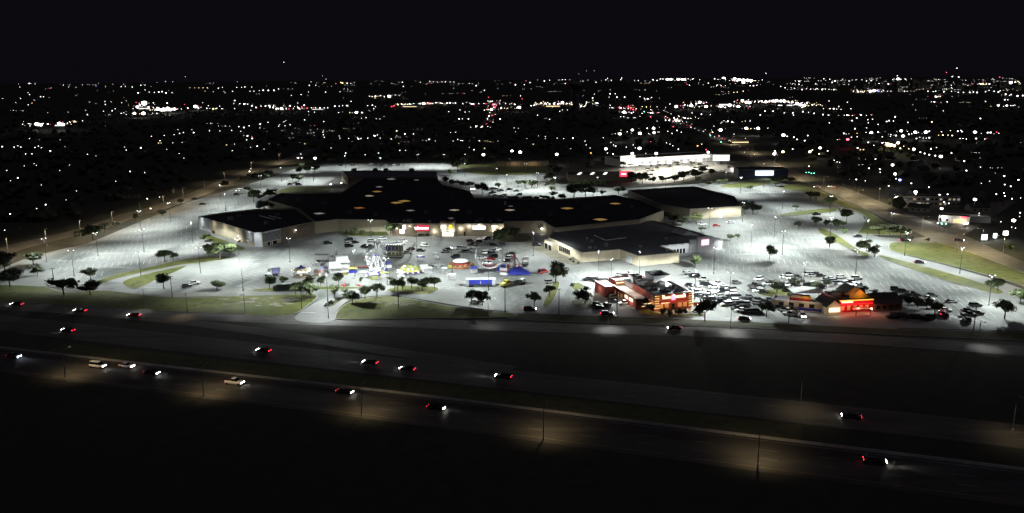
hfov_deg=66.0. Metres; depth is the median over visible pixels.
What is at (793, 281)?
tree
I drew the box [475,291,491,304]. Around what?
tree
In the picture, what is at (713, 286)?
car
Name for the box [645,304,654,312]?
tree
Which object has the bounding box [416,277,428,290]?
tree
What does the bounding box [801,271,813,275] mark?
car
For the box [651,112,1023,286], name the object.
boulevard
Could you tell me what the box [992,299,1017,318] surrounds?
tree
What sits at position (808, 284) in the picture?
car
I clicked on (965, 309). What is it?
car
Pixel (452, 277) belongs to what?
fair stand
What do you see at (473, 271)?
fair stand
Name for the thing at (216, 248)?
tree
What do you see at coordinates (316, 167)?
tree
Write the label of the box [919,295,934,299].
car
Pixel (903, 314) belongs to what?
car
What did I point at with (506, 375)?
car
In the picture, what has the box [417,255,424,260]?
fair stand
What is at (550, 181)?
tree
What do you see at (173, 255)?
tree
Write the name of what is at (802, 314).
car
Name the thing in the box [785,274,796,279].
car
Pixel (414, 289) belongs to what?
grass island
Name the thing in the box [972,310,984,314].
car
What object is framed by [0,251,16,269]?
tree
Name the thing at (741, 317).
car
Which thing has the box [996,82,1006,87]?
city block
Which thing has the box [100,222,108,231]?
tree
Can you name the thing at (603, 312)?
car
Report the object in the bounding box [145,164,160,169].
house
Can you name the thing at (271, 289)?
grass island
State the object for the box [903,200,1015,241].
cross street
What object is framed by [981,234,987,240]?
pylon sign
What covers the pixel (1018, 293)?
tree
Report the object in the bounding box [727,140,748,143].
town building
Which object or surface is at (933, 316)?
car
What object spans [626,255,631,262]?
loading door
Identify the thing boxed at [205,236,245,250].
grass island
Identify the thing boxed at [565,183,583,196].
tree
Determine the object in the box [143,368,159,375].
car
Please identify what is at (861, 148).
house
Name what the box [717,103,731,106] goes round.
town building
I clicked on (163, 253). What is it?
tree
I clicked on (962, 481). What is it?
highway
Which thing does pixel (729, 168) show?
town building
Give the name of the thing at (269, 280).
tree
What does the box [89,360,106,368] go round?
car
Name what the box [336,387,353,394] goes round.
car
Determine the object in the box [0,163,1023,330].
parking lot
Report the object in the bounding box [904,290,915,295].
car
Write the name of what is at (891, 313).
shrub
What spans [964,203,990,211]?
house
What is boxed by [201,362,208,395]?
highway lamp
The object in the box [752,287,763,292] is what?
car
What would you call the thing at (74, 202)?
wooded town
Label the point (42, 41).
sky
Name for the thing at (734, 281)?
car
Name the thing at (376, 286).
tree
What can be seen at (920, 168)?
house
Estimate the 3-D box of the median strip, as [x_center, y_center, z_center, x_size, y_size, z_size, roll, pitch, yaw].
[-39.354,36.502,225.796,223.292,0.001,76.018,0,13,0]
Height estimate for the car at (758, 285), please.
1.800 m
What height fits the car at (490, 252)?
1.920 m
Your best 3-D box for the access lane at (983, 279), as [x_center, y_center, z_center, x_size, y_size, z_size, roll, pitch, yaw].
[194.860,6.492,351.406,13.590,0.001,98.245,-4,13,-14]
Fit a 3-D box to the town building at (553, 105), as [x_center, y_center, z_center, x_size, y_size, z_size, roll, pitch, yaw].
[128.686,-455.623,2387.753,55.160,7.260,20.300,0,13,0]
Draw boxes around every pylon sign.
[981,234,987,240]
[1003,231,1008,239]
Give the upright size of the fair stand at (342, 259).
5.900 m
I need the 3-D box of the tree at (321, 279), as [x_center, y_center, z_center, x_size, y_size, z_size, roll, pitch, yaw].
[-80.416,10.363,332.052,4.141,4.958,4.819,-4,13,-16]
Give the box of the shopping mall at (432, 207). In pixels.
[268,178,663,236]
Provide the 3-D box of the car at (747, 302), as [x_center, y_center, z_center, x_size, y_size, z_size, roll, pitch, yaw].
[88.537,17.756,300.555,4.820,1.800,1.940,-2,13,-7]
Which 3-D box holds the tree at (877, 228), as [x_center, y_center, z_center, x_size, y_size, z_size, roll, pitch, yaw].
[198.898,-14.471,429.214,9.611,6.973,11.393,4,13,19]
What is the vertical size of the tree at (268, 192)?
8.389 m
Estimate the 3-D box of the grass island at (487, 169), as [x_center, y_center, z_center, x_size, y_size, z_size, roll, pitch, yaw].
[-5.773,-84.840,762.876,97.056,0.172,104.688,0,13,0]
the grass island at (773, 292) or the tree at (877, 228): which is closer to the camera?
the grass island at (773, 292)
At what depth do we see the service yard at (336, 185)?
651.22 m
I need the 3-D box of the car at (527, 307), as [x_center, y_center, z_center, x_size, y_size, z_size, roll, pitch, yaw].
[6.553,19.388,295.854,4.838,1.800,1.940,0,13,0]
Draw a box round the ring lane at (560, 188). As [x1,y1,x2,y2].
[555,181,742,190]
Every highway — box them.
[0,315,1023,448]
[0,349,1023,506]
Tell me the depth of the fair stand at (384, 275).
347.62 m
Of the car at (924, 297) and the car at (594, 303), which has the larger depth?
the car at (924, 297)
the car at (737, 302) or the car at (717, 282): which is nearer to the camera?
the car at (737, 302)
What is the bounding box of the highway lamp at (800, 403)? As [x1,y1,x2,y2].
[799,372,803,404]
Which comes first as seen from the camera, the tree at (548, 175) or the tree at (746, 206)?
the tree at (746, 206)
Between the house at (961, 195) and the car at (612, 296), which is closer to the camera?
the car at (612, 296)
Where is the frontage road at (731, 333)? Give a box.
[0,302,1023,355]
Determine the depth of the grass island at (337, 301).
309.40 m
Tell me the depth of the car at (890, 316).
282.74 m
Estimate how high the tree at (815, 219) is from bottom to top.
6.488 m
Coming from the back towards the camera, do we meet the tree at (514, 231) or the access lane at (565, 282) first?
the tree at (514, 231)
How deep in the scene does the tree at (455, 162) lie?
730.27 m
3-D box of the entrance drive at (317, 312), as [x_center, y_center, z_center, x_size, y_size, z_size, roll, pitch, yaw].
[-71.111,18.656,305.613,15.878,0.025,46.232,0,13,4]
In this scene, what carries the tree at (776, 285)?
on the grass island at (773, 292)
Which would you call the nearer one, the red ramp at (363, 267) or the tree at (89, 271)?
the tree at (89, 271)
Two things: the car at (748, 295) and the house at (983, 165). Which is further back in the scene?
the house at (983, 165)
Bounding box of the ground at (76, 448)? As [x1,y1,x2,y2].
[0,76,1023,512]
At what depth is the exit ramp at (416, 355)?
262.83 m
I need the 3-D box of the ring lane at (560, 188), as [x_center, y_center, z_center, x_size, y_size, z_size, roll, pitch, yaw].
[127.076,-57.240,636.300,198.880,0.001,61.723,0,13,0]
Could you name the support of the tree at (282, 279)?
on the parking lot at (743, 260)
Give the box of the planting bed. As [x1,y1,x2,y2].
[524,241,582,264]
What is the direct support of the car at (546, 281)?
on the parking lot at (743, 260)
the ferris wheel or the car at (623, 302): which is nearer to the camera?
the car at (623, 302)
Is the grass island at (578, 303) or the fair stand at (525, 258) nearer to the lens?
the grass island at (578, 303)
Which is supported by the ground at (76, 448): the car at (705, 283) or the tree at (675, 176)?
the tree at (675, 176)
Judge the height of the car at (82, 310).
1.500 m
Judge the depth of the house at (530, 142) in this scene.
1030.06 m
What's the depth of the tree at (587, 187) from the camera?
576.53 m
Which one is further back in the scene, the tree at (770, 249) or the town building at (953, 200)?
the town building at (953, 200)
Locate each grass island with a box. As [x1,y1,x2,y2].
[96,256,231,282]
[122,266,185,288]
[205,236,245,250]
[252,286,359,291]
[274,186,331,193]
[327,296,344,306]
[335,296,516,319]
[342,231,388,235]
[386,285,438,293]
[458,163,552,174]
[491,234,531,242]
[542,281,559,306]
[570,299,609,308]
[571,283,583,290]
[637,309,706,317]
[719,178,783,187]
[757,289,790,296]
[779,184,911,234]
[779,208,836,215]
[817,228,869,255]
[878,255,1003,293]
[888,242,1023,285]
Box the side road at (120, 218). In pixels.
[0,149,316,253]
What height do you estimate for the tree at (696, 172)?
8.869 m
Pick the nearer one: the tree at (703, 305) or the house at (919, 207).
the tree at (703, 305)
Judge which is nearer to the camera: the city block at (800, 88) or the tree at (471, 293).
the tree at (471, 293)
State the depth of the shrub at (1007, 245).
391.09 m
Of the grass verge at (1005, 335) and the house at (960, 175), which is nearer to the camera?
the grass verge at (1005, 335)
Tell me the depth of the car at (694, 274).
342.67 m
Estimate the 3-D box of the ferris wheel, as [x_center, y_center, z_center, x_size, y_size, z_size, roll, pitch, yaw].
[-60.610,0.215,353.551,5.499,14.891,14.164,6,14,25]
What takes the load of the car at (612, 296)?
on the parking lot at (743, 260)
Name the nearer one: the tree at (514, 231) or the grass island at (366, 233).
the tree at (514, 231)
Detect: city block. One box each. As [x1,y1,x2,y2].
[795,87,807,89]
[826,84,836,88]
[861,85,873,88]
[878,84,886,88]
[895,80,900,87]
[910,79,927,87]
[915,84,930,88]
[932,85,942,88]
[954,84,963,88]
[975,84,983,87]
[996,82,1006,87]
[1011,86,1021,89]
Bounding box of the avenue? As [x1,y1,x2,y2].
[480,102,499,127]
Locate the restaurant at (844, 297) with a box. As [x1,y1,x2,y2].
[771,283,902,315]
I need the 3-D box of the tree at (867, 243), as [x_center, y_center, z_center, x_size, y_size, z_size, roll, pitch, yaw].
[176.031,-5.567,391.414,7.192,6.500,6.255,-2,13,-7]
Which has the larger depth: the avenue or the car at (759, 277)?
the avenue
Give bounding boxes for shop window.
[953,219,966,222]
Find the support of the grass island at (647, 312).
on the parking lot at (743, 260)
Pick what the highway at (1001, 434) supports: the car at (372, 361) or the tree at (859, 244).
the car at (372, 361)
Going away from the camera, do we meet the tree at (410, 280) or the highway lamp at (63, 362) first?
the highway lamp at (63, 362)
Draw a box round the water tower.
[570,81,581,111]
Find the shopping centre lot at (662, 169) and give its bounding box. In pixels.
[619,162,731,184]
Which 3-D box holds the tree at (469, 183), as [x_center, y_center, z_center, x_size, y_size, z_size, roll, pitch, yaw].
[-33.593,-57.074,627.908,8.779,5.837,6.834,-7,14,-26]
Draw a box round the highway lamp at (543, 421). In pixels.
[542,401,546,438]
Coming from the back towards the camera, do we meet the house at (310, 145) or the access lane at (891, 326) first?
the house at (310, 145)
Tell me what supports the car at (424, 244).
on the parking lot at (743, 260)
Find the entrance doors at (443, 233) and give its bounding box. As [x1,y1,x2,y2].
[442,232,452,235]
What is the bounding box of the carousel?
[292,265,310,277]
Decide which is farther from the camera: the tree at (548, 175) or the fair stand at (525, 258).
the tree at (548, 175)
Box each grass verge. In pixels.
[0,285,317,315]
[505,313,1023,340]
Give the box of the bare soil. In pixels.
[219,297,425,306]
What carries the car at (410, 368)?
on the highway at (1001, 434)
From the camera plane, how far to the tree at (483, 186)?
589.40 m
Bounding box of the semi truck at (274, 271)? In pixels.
[263,267,280,275]
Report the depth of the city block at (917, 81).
5815.53 m
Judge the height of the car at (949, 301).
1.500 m
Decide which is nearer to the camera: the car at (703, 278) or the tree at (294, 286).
the tree at (294, 286)
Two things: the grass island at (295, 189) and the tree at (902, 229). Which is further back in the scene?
the grass island at (295, 189)
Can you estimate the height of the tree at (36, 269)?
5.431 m
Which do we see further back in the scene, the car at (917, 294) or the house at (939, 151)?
the house at (939, 151)
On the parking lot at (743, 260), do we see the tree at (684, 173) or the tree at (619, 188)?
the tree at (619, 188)
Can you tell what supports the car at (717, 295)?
on the parking lot at (743, 260)
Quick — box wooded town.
[0,98,1023,221]
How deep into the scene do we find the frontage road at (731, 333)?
274.78 m
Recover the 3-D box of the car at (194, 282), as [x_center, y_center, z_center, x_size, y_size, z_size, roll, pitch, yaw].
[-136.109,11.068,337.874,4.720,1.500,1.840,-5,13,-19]
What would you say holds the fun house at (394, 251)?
on the parking lot at (743, 260)
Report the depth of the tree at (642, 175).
644.92 m
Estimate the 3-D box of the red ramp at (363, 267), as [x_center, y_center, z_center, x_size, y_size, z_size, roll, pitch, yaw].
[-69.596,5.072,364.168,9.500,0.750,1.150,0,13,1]
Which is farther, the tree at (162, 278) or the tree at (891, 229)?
the tree at (891, 229)
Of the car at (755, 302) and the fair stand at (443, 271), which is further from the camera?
the fair stand at (443, 271)
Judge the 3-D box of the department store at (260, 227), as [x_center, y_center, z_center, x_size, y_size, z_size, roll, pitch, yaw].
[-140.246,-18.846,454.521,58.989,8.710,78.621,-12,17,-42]
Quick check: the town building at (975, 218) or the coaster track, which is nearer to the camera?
the coaster track
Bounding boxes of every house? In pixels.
[37,188,57,194]
[56,177,72,181]
[72,184,91,190]
[77,168,93,173]
[88,131,96,134]
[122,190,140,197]
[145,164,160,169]
[154,140,163,143]
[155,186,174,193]
[223,142,233,145]
[298,141,308,144]
[308,143,318,147]
[383,244,403,257]
[397,140,406,144]
[445,142,456,145]
[455,140,463,143]
[481,145,490,149]
[526,141,535,144]
[834,160,848,165]
[856,146,868,150]
[877,152,891,157]
[891,199,912,207]
[906,188,928,193]
[908,162,924,167]
[908,202,930,212]
[912,166,929,171]
[931,149,942,153]
[942,191,962,194]
[946,193,963,200]
[952,172,970,178]
[954,155,968,160]
[962,174,977,179]
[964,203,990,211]
[972,178,990,184]
[977,163,992,168]
[978,190,995,197]
[979,190,1001,193]
[982,146,995,150]
[983,193,1005,201]
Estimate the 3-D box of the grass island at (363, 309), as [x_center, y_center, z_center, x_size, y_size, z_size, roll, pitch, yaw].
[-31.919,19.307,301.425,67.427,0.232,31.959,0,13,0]
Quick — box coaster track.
[386,242,415,273]
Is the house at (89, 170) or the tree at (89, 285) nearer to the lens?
the tree at (89, 285)
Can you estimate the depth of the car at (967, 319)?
277.68 m
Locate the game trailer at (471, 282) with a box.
[466,278,498,286]
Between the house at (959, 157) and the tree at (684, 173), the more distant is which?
the house at (959, 157)
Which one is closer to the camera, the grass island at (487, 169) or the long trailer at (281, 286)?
the long trailer at (281, 286)
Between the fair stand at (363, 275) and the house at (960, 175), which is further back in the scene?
the house at (960, 175)
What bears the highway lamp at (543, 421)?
on the highway at (962, 481)
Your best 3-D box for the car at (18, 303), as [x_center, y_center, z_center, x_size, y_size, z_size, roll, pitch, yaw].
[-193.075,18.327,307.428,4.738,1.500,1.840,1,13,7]
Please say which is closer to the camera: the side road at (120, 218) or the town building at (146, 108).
the side road at (120, 218)
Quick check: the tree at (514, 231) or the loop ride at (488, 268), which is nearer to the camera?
the loop ride at (488, 268)
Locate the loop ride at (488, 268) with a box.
[475,240,505,271]
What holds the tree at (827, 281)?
on the parking lot at (743, 260)
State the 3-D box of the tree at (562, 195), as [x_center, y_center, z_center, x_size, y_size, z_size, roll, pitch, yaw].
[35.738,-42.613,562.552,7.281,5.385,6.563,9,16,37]
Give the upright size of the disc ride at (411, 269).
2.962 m
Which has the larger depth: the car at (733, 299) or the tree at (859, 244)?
the tree at (859, 244)
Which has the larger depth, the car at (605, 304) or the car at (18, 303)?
the car at (18, 303)
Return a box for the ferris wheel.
[366,240,387,274]
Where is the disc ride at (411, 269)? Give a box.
[400,264,427,273]
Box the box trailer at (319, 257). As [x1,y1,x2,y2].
[314,254,328,261]
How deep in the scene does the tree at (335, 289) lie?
312.89 m
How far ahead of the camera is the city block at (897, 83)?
5896.08 m
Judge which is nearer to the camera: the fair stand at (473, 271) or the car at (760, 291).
the car at (760, 291)
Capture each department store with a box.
[196,208,315,246]
[341,168,437,185]
[544,220,722,265]
[628,186,741,218]
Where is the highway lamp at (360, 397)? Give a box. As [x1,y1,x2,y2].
[360,380,365,415]
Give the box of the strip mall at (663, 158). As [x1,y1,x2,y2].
[605,152,711,166]
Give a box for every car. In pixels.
[6,352,21,358]
[10,301,23,305]
[61,327,74,332]
[73,308,86,312]
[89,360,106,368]
[118,362,134,368]
[127,312,140,316]
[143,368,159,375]
[180,283,191,287]
[188,280,199,283]
[224,377,244,385]
[256,347,270,352]
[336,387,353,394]
[344,243,353,246]
[362,359,377,364]
[399,365,415,371]
[420,242,429,246]
[427,403,444,410]
[450,253,459,257]
[482,260,492,263]
[485,251,495,254]
[495,372,511,379]
[523,305,535,310]
[538,268,547,273]
[544,279,554,283]
[589,301,600,305]
[593,305,604,309]
[600,310,613,315]
[601,302,611,306]
[609,294,618,298]
[618,300,627,304]
[667,325,681,329]
[682,270,692,274]
[688,273,699,277]
[692,285,703,289]
[692,289,702,293]
[696,276,709,280]
[699,281,711,285]
[699,293,710,298]
[706,296,717,300]
[707,284,719,287]
[711,280,724,284]
[713,298,726,302]
[715,287,728,292]
[715,293,724,297]
[718,296,730,299]
[720,300,732,306]
[725,289,737,293]
[727,286,736,289]
[727,297,738,301]
[731,279,741,283]
[731,293,743,298]
[733,300,743,305]
[737,315,750,320]
[739,300,750,305]
[739,308,752,313]
[743,294,753,297]
[747,282,757,286]
[749,307,762,313]
[751,299,763,304]
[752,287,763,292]
[753,275,763,280]
[754,284,764,287]
[757,289,769,293]
[779,307,795,312]
[782,310,798,316]
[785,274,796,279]
[785,305,797,310]
[799,310,805,317]
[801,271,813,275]
[804,282,813,286]
[816,273,825,276]
[832,280,840,284]
[838,280,848,284]
[841,412,861,419]
[851,275,862,279]
[863,454,886,465]
[885,314,899,318]
[889,285,897,290]
[897,287,909,292]
[897,312,909,317]
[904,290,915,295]
[910,313,923,318]
[912,293,924,296]
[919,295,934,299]
[922,314,936,319]
[925,292,938,296]
[938,310,944,315]
[940,307,952,311]
[945,299,958,303]
[960,310,977,316]
[961,307,972,311]
[962,316,971,322]
[968,302,982,306]
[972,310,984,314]
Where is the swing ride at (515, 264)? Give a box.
[507,254,521,268]
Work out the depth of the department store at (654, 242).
394.77 m
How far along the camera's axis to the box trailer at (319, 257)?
377.05 m
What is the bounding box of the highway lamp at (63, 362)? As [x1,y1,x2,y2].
[62,346,70,376]
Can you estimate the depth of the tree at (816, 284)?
322.56 m
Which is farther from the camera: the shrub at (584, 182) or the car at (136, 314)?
the shrub at (584, 182)
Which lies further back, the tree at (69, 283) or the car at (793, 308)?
the tree at (69, 283)
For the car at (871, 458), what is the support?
on the highway at (962, 481)
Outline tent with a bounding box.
[508,267,530,275]
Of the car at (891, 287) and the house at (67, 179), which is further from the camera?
the house at (67, 179)
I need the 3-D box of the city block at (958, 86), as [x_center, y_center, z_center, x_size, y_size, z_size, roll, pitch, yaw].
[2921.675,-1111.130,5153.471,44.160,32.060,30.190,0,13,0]
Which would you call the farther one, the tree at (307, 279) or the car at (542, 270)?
the car at (542, 270)
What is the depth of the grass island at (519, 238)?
428.82 m
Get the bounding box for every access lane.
[508,310,896,328]
[532,273,576,310]
[865,249,1023,292]
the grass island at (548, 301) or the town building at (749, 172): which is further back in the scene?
the town building at (749, 172)
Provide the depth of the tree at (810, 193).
554.97 m
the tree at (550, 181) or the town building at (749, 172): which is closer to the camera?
the tree at (550, 181)
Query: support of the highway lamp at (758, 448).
on the highway at (962, 481)
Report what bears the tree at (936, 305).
on the parking lot at (743, 260)
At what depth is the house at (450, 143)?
1023.51 m
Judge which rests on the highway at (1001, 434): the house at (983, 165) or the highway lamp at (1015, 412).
the highway lamp at (1015, 412)
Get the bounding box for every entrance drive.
[93,264,191,290]
[295,289,359,322]
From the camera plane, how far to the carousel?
347.51 m
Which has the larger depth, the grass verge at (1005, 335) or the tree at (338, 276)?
the tree at (338, 276)
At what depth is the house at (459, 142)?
1057.07 m
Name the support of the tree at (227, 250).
on the parking lot at (743, 260)
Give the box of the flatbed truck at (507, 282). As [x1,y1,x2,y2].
[500,278,526,286]
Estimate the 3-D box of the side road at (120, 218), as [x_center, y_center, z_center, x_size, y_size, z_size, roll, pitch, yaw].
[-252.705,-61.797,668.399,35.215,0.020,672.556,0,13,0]
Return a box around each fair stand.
[313,269,320,275]
[319,266,327,272]
[329,261,341,272]
[336,255,349,267]
[348,267,357,272]
[360,270,367,276]
[370,272,377,279]
[380,271,388,276]
[397,269,405,276]
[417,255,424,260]
[423,266,432,272]
[440,267,446,272]
[448,273,455,278]
[469,266,477,272]
[499,267,508,274]
[521,256,528,263]
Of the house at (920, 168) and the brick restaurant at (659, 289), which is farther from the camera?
the house at (920, 168)
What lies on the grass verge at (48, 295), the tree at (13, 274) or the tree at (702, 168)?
the tree at (13, 274)
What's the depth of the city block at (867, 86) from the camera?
5399.09 m
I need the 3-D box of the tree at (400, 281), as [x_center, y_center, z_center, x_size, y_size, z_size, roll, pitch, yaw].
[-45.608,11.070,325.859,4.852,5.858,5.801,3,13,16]
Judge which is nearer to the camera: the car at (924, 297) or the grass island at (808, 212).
the car at (924, 297)
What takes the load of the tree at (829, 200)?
on the parking lot at (743, 260)
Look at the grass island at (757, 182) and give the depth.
644.29 m
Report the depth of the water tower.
2046.99 m
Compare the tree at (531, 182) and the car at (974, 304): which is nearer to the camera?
the car at (974, 304)
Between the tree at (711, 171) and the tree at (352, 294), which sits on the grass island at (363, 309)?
the tree at (352, 294)
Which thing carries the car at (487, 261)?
on the parking lot at (743, 260)
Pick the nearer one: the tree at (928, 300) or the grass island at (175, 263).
the tree at (928, 300)
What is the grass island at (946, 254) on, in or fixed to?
on the parking lot at (743, 260)
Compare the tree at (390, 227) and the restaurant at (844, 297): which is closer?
the restaurant at (844, 297)
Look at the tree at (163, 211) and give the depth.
507.26 m
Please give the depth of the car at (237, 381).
225.47 m
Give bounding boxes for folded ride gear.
[311,262,327,265]
[430,262,443,267]
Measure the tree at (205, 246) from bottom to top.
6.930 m
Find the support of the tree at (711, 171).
on the ground at (76, 448)
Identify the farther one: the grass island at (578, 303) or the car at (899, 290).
the car at (899, 290)
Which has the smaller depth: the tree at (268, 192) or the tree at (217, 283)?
the tree at (217, 283)
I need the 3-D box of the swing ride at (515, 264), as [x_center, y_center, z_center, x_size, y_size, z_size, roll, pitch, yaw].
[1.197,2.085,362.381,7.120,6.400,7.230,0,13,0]
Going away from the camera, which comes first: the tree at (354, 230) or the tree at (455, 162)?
the tree at (354, 230)
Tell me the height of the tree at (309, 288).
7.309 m
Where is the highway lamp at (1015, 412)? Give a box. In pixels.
[1011,394,1021,429]
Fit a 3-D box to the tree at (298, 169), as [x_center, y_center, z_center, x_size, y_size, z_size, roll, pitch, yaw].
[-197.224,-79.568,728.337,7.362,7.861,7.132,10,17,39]
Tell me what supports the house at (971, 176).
on the ground at (76, 448)
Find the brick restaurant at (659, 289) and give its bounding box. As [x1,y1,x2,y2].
[595,270,698,310]
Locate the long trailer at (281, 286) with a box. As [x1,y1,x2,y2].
[273,282,302,290]
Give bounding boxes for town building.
[138,107,152,109]
[497,161,548,165]
[545,105,563,106]
[566,171,636,180]
[710,153,729,160]
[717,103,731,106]
[726,166,747,171]
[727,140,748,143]
[733,167,787,178]
[775,104,792,106]
[899,194,960,206]
[938,212,970,224]
[970,214,990,222]
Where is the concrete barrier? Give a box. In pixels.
[0,346,1023,470]
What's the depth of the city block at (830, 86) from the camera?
5507.98 m
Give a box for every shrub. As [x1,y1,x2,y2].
[579,179,590,184]
[591,179,600,184]
[659,307,665,314]
[890,312,901,316]
[920,316,931,320]
[1004,243,1014,250]
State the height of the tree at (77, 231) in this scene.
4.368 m
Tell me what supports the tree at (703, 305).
on the grass verge at (1005, 335)
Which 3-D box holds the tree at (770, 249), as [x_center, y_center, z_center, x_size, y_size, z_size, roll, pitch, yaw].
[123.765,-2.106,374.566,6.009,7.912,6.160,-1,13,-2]
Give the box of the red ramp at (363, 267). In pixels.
[351,266,369,268]
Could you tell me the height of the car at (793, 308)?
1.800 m
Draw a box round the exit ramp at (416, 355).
[1,305,515,371]
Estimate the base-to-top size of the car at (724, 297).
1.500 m
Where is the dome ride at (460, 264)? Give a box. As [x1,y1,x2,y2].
[448,259,473,268]
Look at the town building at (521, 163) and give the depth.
788.26 m
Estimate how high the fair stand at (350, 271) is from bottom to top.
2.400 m
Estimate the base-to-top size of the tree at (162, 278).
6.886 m
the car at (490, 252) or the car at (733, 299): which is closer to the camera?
the car at (733, 299)
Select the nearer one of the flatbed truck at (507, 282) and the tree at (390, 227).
the flatbed truck at (507, 282)
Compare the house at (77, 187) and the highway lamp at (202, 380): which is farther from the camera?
the house at (77, 187)
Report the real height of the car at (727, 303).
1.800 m
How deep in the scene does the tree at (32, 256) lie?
373.27 m
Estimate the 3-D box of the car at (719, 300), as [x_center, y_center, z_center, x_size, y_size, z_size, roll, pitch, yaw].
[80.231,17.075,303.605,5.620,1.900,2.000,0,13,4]
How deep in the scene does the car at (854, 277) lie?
337.13 m
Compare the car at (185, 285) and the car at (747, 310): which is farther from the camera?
the car at (185, 285)
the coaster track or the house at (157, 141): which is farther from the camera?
the house at (157, 141)
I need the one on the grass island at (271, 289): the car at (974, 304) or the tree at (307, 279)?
the tree at (307, 279)
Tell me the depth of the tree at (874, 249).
378.32 m
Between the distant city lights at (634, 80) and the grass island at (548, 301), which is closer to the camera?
the grass island at (548, 301)
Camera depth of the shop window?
463.19 m
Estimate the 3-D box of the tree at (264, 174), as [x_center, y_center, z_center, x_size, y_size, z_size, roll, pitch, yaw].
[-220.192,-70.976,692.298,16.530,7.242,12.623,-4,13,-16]
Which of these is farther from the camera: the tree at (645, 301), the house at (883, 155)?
the house at (883, 155)
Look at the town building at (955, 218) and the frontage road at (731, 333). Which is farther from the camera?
the town building at (955, 218)
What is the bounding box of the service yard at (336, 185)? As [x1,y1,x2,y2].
[321,177,348,191]
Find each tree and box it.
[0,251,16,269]
[0,267,23,286]
[24,252,43,264]
[26,265,45,275]
[44,278,79,294]
[73,228,84,235]
[74,279,101,294]
[79,224,102,239]
[79,267,97,279]
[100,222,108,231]
[154,250,172,261]
[155,273,169,288]
[157,209,166,215]
[168,253,177,260]
[200,234,209,238]
[202,244,210,254]
[205,242,236,259]
[211,280,226,290]
[218,181,228,187]
[224,247,236,257]
[246,173,256,180]
[247,189,260,202]
[252,172,270,179]
[256,200,269,208]
[261,188,278,197]
[265,274,276,287]
[279,276,288,282]
[289,281,301,294]
[295,167,302,173]
[300,276,315,283]
[303,166,311,170]
[303,283,319,300]
[311,165,320,169]
[317,276,324,284]
[329,284,339,297]
[332,272,343,282]
[340,288,361,303]
[350,228,359,232]
[358,285,372,298]
[371,283,385,296]
[383,223,398,235]
[387,276,398,289]
[396,275,405,289]
[406,276,418,287]
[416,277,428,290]
[428,276,441,288]
[451,158,463,172]
[456,180,464,187]
[464,181,473,185]
[464,289,477,303]
[474,182,488,194]
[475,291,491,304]
[491,229,506,242]
[501,228,510,237]
[509,227,520,238]
[525,291,541,305]
[527,179,538,187]
[543,173,554,178]
[543,285,555,296]
[544,178,556,185]
[545,164,557,172]
[549,260,569,282]
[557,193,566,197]
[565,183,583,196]
[572,286,592,302]
[577,184,594,196]
[613,186,625,193]
[626,172,635,182]
[635,172,649,183]
[640,297,649,305]
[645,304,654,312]
[666,174,679,182]
[667,214,676,222]
[672,215,689,224]
[676,171,691,180]
[690,169,703,175]
[690,212,702,223]
[690,255,701,263]
[693,297,716,320]
[695,176,701,184]
[697,165,707,171]
[708,169,717,175]
[735,200,755,214]
[747,202,758,214]
[758,301,775,316]
[766,244,778,259]
[768,279,788,292]
[788,277,804,286]
[805,191,816,199]
[810,281,821,286]
[811,216,822,223]
[822,196,837,205]
[822,278,831,287]
[825,236,835,246]
[832,219,845,230]
[840,209,854,222]
[855,241,865,251]
[858,239,872,251]
[867,244,881,256]
[869,224,884,235]
[883,224,899,236]
[892,225,911,236]
[903,295,912,303]
[912,296,923,307]
[919,296,934,309]
[929,300,944,313]
[984,277,1006,290]
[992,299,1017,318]
[1008,288,1023,304]
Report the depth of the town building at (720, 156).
818.87 m
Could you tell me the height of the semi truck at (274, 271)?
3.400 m
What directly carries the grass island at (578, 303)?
on the parking lot at (743, 260)
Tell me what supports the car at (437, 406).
on the highway at (962, 481)
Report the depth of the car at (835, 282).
328.98 m
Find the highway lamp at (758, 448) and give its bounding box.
[756,424,760,464]
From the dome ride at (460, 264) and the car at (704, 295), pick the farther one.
the dome ride at (460, 264)
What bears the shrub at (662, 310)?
on the grass island at (647, 312)
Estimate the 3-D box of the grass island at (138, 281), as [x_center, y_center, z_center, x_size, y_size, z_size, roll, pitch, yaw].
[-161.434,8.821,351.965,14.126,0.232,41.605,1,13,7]
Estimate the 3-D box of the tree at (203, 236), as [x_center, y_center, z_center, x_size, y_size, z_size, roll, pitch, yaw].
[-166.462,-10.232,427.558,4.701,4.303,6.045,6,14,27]
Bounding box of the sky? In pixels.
[0,0,1023,82]
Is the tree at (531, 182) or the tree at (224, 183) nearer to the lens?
the tree at (531, 182)
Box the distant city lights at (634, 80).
[2,76,1022,216]
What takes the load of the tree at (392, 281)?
on the grass island at (414, 289)
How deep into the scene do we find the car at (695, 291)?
316.17 m
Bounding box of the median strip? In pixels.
[47,343,802,439]
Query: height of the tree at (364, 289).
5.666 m
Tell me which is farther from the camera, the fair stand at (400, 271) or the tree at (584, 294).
the fair stand at (400, 271)
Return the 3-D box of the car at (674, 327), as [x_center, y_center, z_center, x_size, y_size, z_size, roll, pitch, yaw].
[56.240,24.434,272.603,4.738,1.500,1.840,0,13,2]
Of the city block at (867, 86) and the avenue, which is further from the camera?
the city block at (867, 86)
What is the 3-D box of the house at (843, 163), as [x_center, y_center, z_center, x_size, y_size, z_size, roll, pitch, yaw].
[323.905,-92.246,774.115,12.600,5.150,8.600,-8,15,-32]
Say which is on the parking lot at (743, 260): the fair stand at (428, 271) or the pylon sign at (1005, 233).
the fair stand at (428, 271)
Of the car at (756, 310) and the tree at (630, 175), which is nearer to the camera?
the car at (756, 310)

